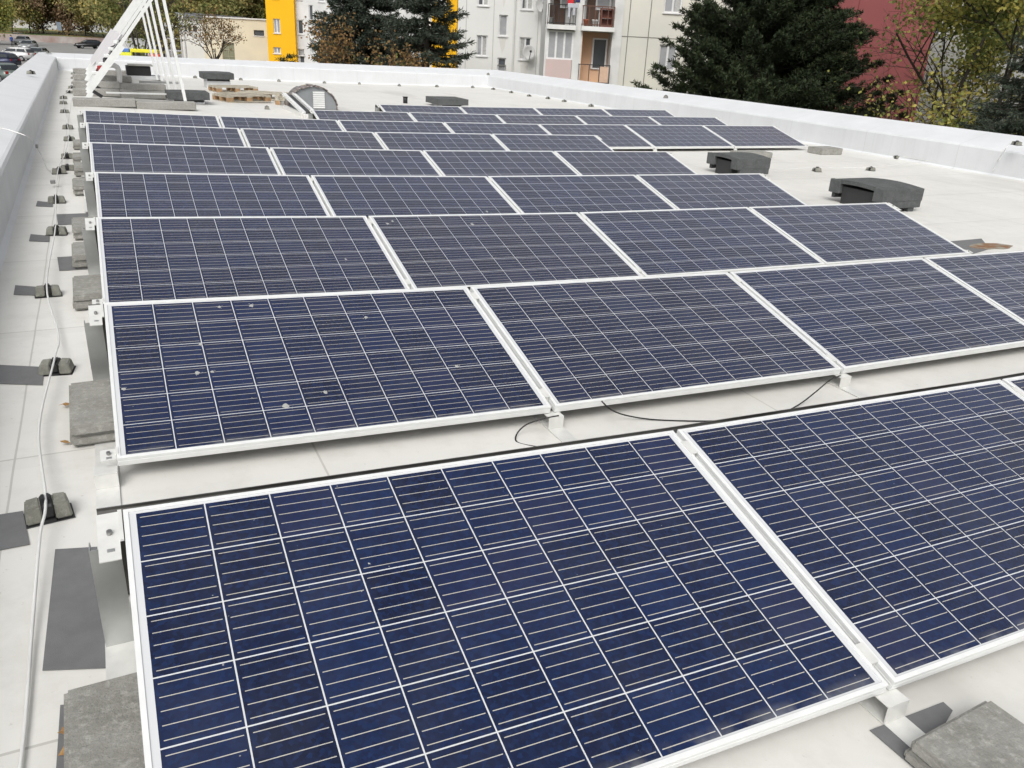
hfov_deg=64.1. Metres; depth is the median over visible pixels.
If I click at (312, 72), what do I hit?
parapet wall
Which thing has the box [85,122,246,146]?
solar panel
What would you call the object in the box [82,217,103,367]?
support frame
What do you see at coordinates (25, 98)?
parapet wall
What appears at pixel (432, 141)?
solar panel
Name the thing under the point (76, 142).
paving slab
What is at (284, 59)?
juniper shrub
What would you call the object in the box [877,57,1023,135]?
maple shrub
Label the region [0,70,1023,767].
flat roof
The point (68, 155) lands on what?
wire holder
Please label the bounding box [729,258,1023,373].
solar panel
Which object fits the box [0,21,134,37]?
grass slope
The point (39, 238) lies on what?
membrane pad
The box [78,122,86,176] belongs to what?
support frame
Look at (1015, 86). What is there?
spruce tree
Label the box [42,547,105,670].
membrane pad
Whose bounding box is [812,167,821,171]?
wire holder
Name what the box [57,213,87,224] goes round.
membrane pad
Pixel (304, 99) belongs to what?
arched skylight
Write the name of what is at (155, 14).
park tree
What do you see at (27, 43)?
parked car
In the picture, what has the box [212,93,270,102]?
pallet
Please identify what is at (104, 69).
tilted frame
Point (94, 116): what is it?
solar panel
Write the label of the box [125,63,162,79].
box vent
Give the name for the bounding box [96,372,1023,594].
wind deflector
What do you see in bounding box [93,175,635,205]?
wind deflector
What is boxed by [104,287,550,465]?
solar panel
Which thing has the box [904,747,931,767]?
paving slab
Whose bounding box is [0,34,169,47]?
retaining wall
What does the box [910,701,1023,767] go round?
paving slab
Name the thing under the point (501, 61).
window
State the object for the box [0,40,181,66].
car park
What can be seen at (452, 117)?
solar panel
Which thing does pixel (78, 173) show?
paving slab
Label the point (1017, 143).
wire holder
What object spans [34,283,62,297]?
wire holder
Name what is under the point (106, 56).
wiring bundle
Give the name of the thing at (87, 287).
paving slab
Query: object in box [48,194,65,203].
wire holder
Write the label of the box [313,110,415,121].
solar panel
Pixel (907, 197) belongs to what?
vent hood
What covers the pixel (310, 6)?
window
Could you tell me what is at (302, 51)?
window
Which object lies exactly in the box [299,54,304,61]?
window
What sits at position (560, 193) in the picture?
solar panel
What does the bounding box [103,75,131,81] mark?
concrete beam
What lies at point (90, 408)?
paving slab
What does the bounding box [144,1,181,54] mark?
park tree
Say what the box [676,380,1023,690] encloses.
solar panel
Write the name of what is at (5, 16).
park tree
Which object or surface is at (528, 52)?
satellite dish
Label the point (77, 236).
paving slab
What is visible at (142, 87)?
concrete beam
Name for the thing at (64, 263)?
membrane pad
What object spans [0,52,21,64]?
parked car
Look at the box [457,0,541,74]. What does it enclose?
apartment building
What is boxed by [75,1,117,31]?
park tree
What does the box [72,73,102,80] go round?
concrete beam
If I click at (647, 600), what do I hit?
solar panel
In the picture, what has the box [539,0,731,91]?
apartment building
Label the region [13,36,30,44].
parked car
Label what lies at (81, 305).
paving slab
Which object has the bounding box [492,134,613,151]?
solar panel
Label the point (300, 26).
window
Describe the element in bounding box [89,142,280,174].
solar panel
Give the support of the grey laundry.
hanging from the apartment building at (626, 48)
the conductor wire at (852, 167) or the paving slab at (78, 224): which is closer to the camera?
the paving slab at (78, 224)
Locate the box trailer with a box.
[121,37,155,55]
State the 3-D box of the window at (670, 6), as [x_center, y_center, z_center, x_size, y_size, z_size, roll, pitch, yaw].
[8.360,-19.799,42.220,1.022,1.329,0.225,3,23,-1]
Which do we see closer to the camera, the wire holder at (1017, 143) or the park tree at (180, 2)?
the wire holder at (1017, 143)
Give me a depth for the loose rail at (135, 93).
16.02 m
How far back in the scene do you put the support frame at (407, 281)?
4.96 m
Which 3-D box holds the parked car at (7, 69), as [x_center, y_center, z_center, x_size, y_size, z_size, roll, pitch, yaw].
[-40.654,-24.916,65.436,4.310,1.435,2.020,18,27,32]
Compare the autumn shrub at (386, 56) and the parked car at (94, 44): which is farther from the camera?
the parked car at (94, 44)
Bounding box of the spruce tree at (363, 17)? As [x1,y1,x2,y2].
[306,0,420,64]
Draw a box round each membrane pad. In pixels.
[0,365,42,384]
[0,511,29,549]
[14,285,34,294]
[29,234,48,241]
[36,201,52,206]
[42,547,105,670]
[56,705,63,767]
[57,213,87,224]
[57,256,87,270]
[870,702,952,767]
[951,239,987,253]
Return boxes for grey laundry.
[568,3,578,17]
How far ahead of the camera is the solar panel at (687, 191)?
8.48 m
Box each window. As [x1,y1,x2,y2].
[253,30,264,36]
[273,19,280,33]
[273,47,280,53]
[297,20,303,34]
[298,49,304,55]
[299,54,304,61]
[309,5,312,19]
[475,35,487,56]
[477,0,488,6]
[497,58,505,70]
[497,65,505,70]
[498,15,507,36]
[518,37,530,60]
[520,0,533,10]
[560,0,572,8]
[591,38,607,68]
[595,0,610,9]
[657,44,676,71]
[663,0,681,14]
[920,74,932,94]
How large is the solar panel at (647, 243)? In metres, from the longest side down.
1.650 x 0.992 x 0.036 m
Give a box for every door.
[223,43,234,59]
[554,0,565,24]
[586,0,598,26]
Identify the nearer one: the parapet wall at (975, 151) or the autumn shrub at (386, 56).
the parapet wall at (975, 151)
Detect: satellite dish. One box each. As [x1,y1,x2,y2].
[523,45,534,59]
[535,0,542,12]
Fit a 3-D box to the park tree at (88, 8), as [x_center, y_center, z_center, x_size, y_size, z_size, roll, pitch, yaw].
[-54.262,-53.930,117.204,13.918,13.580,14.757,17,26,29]
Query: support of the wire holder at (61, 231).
on the flat roof
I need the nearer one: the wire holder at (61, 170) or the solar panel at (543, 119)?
the wire holder at (61, 170)
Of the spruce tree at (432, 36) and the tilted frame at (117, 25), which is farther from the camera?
the spruce tree at (432, 36)
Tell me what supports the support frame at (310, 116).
on the flat roof
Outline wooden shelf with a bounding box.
[599,8,613,26]
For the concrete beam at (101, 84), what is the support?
on the flat roof
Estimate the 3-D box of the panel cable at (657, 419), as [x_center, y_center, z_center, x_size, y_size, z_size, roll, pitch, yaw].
[0.702,0.110,3.590,0.670,0.124,0.048,-2,23,-12]
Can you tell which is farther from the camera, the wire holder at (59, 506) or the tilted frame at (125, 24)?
the tilted frame at (125, 24)
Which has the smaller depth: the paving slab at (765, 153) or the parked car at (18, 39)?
the paving slab at (765, 153)
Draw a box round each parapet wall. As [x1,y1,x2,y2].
[0,52,58,273]
[40,52,496,86]
[488,70,1023,180]
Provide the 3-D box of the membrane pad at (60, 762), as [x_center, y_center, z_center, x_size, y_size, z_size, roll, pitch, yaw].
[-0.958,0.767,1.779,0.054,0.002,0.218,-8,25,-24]
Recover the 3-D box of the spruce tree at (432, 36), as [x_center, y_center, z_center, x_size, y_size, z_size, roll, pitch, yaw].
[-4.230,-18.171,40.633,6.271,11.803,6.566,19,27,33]
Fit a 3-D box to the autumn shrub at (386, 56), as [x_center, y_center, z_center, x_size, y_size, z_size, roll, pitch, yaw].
[-6.622,-13.355,38.575,4.178,4.322,4.311,8,23,12]
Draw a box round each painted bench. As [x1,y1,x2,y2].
[120,52,132,55]
[130,49,159,55]
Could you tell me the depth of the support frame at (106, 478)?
2.97 m
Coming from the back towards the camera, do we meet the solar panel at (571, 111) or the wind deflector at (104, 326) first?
the solar panel at (571, 111)
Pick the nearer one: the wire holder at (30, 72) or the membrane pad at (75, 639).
the membrane pad at (75, 639)
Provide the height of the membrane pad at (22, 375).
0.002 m
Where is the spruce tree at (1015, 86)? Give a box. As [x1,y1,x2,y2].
[952,18,1023,135]
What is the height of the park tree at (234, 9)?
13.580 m
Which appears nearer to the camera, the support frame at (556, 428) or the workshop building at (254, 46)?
the support frame at (556, 428)
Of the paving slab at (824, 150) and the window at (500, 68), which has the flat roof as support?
the paving slab at (824, 150)
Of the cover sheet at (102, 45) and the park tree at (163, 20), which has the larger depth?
the park tree at (163, 20)
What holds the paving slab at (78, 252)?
on the paving slab at (81, 264)
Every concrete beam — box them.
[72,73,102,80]
[72,80,119,88]
[72,88,120,96]
[72,97,135,106]
[73,68,86,73]
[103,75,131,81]
[105,70,125,75]
[120,83,165,90]
[120,90,166,98]
[136,100,195,109]
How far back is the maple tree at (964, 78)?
29.58 m
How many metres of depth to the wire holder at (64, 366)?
3.57 m
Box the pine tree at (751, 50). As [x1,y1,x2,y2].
[630,0,908,120]
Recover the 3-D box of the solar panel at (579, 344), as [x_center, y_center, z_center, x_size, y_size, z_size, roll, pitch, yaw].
[0.727,-0.271,4.154,1.650,0.035,0.992,-7,39,-25]
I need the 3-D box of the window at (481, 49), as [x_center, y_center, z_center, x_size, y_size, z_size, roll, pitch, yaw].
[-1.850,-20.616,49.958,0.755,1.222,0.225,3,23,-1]
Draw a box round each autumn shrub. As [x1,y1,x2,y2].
[301,5,376,64]
[355,53,409,65]
[363,19,435,66]
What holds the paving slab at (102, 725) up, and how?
on the paving slab
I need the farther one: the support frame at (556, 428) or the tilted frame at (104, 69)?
the tilted frame at (104, 69)
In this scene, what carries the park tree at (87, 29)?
on the grass slope
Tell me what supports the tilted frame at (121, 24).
on the flat roof
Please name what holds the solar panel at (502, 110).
on the support frame
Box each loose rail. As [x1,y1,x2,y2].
[106,92,166,94]
[139,81,178,83]
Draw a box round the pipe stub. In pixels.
[403,96,407,102]
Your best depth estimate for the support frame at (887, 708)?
2.02 m
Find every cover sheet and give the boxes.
[91,29,114,65]
[96,31,120,65]
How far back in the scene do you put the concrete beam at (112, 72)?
22.50 m
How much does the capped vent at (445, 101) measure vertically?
0.216 m
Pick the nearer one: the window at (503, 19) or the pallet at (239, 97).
the pallet at (239, 97)
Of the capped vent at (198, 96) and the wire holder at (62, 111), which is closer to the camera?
the wire holder at (62, 111)
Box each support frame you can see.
[77,110,83,127]
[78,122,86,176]
[80,142,90,211]
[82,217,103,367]
[83,171,97,216]
[84,303,120,548]
[89,509,136,679]
[308,110,313,118]
[367,219,410,287]
[470,292,577,441]
[581,215,641,273]
[681,441,924,746]
[733,276,869,397]
[885,202,972,252]
[1012,387,1023,396]
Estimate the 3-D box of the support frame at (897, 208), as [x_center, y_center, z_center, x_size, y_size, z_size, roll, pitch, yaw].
[3.827,-1.267,7.125,0.150,0.343,1.720,-8,25,-24]
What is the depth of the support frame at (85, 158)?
7.70 m
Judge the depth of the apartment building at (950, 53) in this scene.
43.02 m
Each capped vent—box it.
[165,90,209,103]
[199,71,233,88]
[426,96,467,106]
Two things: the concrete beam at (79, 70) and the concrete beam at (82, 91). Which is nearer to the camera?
the concrete beam at (82, 91)
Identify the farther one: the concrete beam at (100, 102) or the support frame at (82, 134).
the concrete beam at (100, 102)
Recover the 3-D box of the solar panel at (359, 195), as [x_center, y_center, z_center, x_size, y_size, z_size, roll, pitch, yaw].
[-0.792,-1.573,7.044,1.650,0.035,0.992,-7,39,-25]
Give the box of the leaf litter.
[969,243,1011,248]
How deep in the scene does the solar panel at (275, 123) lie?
11.52 m
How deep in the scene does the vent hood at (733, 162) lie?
11.23 m
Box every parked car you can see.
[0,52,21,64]
[0,63,18,81]
[2,47,35,60]
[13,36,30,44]
[18,40,38,47]
[30,47,47,53]
[74,39,100,48]
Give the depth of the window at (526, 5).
49.12 m
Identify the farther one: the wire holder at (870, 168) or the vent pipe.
the vent pipe
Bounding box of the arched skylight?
[282,84,337,117]
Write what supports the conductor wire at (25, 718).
on the flat roof
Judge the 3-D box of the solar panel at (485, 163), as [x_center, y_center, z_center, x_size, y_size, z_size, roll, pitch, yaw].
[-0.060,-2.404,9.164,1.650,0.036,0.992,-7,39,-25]
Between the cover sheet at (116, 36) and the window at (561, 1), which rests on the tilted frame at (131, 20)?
the cover sheet at (116, 36)
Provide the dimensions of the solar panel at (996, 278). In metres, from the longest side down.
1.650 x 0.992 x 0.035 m
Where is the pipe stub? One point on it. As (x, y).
(405, 99)
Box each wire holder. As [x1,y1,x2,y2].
[24,492,74,528]
[26,70,35,73]
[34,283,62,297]
[38,357,75,376]
[45,225,67,235]
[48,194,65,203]
[52,167,66,174]
[60,109,68,112]
[60,164,73,170]
[61,152,71,158]
[62,124,73,129]
[63,135,74,140]
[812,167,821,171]
[866,166,875,170]
[1010,140,1022,145]
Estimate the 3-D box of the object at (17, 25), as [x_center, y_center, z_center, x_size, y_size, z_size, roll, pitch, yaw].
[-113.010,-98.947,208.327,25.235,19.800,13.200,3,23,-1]
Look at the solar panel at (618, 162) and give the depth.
9.94 m
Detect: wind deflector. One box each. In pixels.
[89,250,1020,363]
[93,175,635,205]
[94,207,748,262]
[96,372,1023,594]
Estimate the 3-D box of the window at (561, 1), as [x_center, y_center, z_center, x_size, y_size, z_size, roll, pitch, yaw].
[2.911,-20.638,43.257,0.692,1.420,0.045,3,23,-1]
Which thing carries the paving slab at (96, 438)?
on the flat roof
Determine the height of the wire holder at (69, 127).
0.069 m
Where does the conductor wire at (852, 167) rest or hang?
on the wire holder at (816, 169)
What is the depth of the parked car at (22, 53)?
94.68 m
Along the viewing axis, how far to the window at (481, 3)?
49.08 m
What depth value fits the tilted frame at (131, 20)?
16.64 m
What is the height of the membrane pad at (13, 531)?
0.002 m
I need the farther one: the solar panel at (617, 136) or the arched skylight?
the arched skylight
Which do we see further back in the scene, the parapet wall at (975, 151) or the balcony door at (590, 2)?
the balcony door at (590, 2)
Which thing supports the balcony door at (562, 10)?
in the apartment building at (626, 48)
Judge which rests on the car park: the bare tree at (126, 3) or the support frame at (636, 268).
the bare tree at (126, 3)
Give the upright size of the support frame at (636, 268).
0.330 m
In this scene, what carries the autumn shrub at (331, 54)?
on the car park
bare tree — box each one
[104,0,207,55]
[173,2,246,58]
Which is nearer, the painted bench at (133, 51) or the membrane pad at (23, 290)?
the membrane pad at (23, 290)
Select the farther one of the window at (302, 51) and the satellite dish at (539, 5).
the window at (302, 51)
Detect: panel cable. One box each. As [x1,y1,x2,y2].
[515,415,558,445]
[601,401,712,421]
[793,375,840,407]
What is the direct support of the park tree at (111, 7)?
on the ground
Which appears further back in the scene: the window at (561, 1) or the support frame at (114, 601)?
the window at (561, 1)
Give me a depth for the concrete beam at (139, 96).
16.56 m
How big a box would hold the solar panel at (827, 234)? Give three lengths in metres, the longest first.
1.650 x 0.992 x 0.035 m
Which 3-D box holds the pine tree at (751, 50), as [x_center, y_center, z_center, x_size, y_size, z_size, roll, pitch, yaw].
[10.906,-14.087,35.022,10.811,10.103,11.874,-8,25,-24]
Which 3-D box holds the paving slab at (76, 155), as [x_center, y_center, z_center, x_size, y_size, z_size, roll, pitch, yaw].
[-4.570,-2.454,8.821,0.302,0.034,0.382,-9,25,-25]
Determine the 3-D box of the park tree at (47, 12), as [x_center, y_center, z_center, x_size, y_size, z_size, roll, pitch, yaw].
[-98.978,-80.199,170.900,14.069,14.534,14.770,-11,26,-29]
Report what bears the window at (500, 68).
in the apartment building at (502, 33)
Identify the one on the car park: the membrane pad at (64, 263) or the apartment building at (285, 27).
the apartment building at (285, 27)
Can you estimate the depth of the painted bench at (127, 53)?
44.92 m
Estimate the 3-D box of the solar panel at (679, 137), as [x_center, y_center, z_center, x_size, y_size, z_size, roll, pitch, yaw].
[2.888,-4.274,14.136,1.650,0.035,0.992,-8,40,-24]
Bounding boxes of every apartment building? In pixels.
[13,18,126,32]
[265,0,457,67]
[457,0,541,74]
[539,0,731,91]
[781,0,938,121]
[914,2,1023,125]
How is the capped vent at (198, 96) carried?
on the flat roof
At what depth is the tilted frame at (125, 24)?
18.20 m
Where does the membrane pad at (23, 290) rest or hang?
on the flat roof
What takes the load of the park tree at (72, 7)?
on the grass slope
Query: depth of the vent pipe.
20.09 m
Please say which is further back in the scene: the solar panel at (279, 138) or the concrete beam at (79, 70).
the concrete beam at (79, 70)
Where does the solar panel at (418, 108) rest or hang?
on the support frame
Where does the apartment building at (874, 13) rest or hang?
on the ground
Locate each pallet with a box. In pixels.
[208,85,257,92]
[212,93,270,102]
[237,90,288,99]
[275,95,284,104]
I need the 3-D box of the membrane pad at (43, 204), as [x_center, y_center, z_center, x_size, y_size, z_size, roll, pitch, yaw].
[-3.863,-1.489,6.768,0.125,0.002,0.285,-8,25,-24]
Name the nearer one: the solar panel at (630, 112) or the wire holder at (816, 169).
the wire holder at (816, 169)
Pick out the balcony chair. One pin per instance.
(552, 9)
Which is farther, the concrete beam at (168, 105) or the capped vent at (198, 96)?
the capped vent at (198, 96)
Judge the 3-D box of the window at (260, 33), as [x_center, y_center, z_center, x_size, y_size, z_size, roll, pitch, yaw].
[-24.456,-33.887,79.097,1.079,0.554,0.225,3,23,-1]
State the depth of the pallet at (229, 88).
19.98 m
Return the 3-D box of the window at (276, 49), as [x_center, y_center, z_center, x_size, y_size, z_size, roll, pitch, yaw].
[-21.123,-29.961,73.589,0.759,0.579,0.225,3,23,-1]
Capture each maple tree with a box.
[827,0,1023,133]
[889,0,1023,121]
[941,0,1020,79]
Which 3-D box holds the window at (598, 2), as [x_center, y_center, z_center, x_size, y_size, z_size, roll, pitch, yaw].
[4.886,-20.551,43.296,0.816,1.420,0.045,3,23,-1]
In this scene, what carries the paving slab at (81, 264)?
on the flat roof
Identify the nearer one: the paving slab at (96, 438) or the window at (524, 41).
the paving slab at (96, 438)
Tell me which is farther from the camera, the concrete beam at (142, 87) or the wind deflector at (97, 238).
the concrete beam at (142, 87)
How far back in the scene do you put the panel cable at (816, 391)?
3.93 m
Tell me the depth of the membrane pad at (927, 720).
2.02 m
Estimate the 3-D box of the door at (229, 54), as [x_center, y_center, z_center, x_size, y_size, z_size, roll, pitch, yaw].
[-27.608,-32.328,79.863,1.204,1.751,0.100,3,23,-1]
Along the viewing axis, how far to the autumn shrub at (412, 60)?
39.22 m
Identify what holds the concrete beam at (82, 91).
on the flat roof
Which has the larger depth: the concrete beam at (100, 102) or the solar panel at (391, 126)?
the concrete beam at (100, 102)
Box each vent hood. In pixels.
[706,152,770,173]
[828,178,924,211]
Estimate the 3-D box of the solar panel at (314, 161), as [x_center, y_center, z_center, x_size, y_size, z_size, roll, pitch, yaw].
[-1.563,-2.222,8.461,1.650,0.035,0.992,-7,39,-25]
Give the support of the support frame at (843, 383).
on the flat roof
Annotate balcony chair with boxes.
[545,4,554,23]
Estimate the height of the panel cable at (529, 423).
0.098 m
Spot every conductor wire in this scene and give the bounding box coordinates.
[0,128,58,169]
[18,72,73,767]
[773,161,926,169]
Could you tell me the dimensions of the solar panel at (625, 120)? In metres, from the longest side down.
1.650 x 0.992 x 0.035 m
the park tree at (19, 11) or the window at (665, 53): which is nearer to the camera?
the window at (665, 53)
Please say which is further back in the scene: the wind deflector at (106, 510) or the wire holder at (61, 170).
the wire holder at (61, 170)
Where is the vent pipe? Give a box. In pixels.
[110,63,121,82]
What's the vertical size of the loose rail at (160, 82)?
0.060 m
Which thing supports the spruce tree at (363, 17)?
on the ground
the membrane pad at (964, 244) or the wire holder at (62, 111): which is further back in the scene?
the wire holder at (62, 111)
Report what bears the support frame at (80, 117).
on the flat roof
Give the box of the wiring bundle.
[92,40,120,74]
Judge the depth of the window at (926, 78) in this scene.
43.33 m
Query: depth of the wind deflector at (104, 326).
3.58 m
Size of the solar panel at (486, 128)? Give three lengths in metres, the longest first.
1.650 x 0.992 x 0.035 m
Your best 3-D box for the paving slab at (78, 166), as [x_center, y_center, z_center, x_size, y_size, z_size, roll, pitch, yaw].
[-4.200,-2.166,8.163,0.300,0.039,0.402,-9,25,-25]
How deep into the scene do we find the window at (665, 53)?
43.34 m
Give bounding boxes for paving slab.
[64,672,144,767]
[69,379,114,436]
[70,431,114,446]
[71,216,97,233]
[71,242,86,261]
[72,152,81,160]
[72,178,85,190]
[72,260,87,267]
[72,274,102,301]
[73,139,80,145]
[73,190,83,194]
[73,233,82,239]
[73,301,102,309]
[74,162,82,171]
[74,171,83,175]
[730,150,772,157]
[807,146,842,154]
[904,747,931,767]
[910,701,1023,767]
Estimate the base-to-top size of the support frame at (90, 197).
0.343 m
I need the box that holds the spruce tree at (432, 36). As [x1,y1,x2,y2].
[370,0,476,67]
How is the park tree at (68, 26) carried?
on the grass slope
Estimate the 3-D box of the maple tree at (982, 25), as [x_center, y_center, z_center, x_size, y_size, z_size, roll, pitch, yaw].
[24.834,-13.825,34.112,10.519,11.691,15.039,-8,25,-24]
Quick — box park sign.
[56,22,61,34]
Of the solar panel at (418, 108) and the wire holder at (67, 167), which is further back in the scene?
the solar panel at (418, 108)
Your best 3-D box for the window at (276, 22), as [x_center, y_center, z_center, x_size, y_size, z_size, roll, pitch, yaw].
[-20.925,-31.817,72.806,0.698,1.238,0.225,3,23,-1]
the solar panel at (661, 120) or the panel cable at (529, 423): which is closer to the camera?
the panel cable at (529, 423)
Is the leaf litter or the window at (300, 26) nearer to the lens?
the leaf litter
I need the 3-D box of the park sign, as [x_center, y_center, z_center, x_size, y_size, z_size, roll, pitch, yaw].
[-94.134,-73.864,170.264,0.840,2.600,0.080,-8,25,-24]
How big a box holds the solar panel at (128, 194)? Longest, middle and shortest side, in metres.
1.650 x 0.992 x 0.036 m
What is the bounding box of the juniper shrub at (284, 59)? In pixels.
[276,53,297,61]
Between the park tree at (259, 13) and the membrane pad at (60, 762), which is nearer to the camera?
the membrane pad at (60, 762)
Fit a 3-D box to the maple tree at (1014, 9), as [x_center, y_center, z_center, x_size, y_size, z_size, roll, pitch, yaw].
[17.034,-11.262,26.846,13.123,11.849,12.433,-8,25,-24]
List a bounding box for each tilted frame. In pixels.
[84,0,162,80]
[85,0,158,79]
[85,0,186,100]
[86,0,170,89]
[86,0,176,89]
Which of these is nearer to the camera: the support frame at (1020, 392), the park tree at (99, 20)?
the support frame at (1020, 392)
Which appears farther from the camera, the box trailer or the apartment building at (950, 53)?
the box trailer
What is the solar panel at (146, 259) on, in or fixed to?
on the support frame at (407, 281)
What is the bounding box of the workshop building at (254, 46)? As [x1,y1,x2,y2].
[175,12,268,60]
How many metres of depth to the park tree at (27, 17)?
167.24 m
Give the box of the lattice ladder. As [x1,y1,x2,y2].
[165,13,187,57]
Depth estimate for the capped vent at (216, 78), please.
20.84 m
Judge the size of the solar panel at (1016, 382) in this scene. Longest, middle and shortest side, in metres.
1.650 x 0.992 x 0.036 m
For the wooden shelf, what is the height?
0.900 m
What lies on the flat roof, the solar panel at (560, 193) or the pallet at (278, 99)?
the pallet at (278, 99)
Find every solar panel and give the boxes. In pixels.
[83,110,221,127]
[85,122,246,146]
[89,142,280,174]
[94,172,329,216]
[96,216,409,303]
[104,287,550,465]
[123,430,888,767]
[218,116,343,130]
[240,128,385,149]
[270,147,441,175]
[311,175,518,215]
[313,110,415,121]
[338,120,451,132]
[368,212,642,289]
[374,132,507,150]
[379,104,465,113]
[409,112,503,122]
[423,150,578,176]
[444,122,549,134]
[460,106,540,114]
[470,272,840,411]
[488,175,675,212]
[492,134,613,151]
[496,114,584,123]
[534,108,610,115]
[539,124,653,148]
[554,151,696,174]
[576,115,659,124]
[579,207,824,276]
[603,109,674,116]
[625,125,733,148]
[636,173,805,208]
[649,116,726,125]
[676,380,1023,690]
[703,125,806,147]
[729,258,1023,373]
[749,203,968,264]
[924,250,1023,322]
[1002,375,1023,392]
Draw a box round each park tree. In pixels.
[0,0,17,36]
[0,0,49,33]
[7,0,56,32]
[9,0,54,33]
[44,0,100,35]
[46,0,105,35]
[52,0,104,37]
[74,0,180,54]
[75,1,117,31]
[94,0,164,56]
[119,0,211,49]
[144,0,206,25]
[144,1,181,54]
[169,0,265,19]
[180,0,265,18]
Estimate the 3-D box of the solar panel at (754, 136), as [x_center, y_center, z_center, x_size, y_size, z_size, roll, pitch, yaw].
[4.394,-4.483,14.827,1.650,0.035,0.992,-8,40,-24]
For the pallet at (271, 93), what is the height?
0.140 m
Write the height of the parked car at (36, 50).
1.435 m
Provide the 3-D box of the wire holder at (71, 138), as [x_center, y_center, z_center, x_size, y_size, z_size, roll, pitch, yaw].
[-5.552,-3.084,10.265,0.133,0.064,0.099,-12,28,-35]
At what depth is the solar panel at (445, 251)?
5.55 m
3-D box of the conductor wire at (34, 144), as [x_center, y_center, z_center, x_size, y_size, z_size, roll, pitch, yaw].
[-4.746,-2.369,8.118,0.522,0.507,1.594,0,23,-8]
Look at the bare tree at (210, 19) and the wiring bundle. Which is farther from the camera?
the bare tree at (210, 19)
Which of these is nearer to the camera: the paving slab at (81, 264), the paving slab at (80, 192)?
the paving slab at (81, 264)
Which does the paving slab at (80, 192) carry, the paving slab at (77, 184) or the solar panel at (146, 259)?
the paving slab at (77, 184)

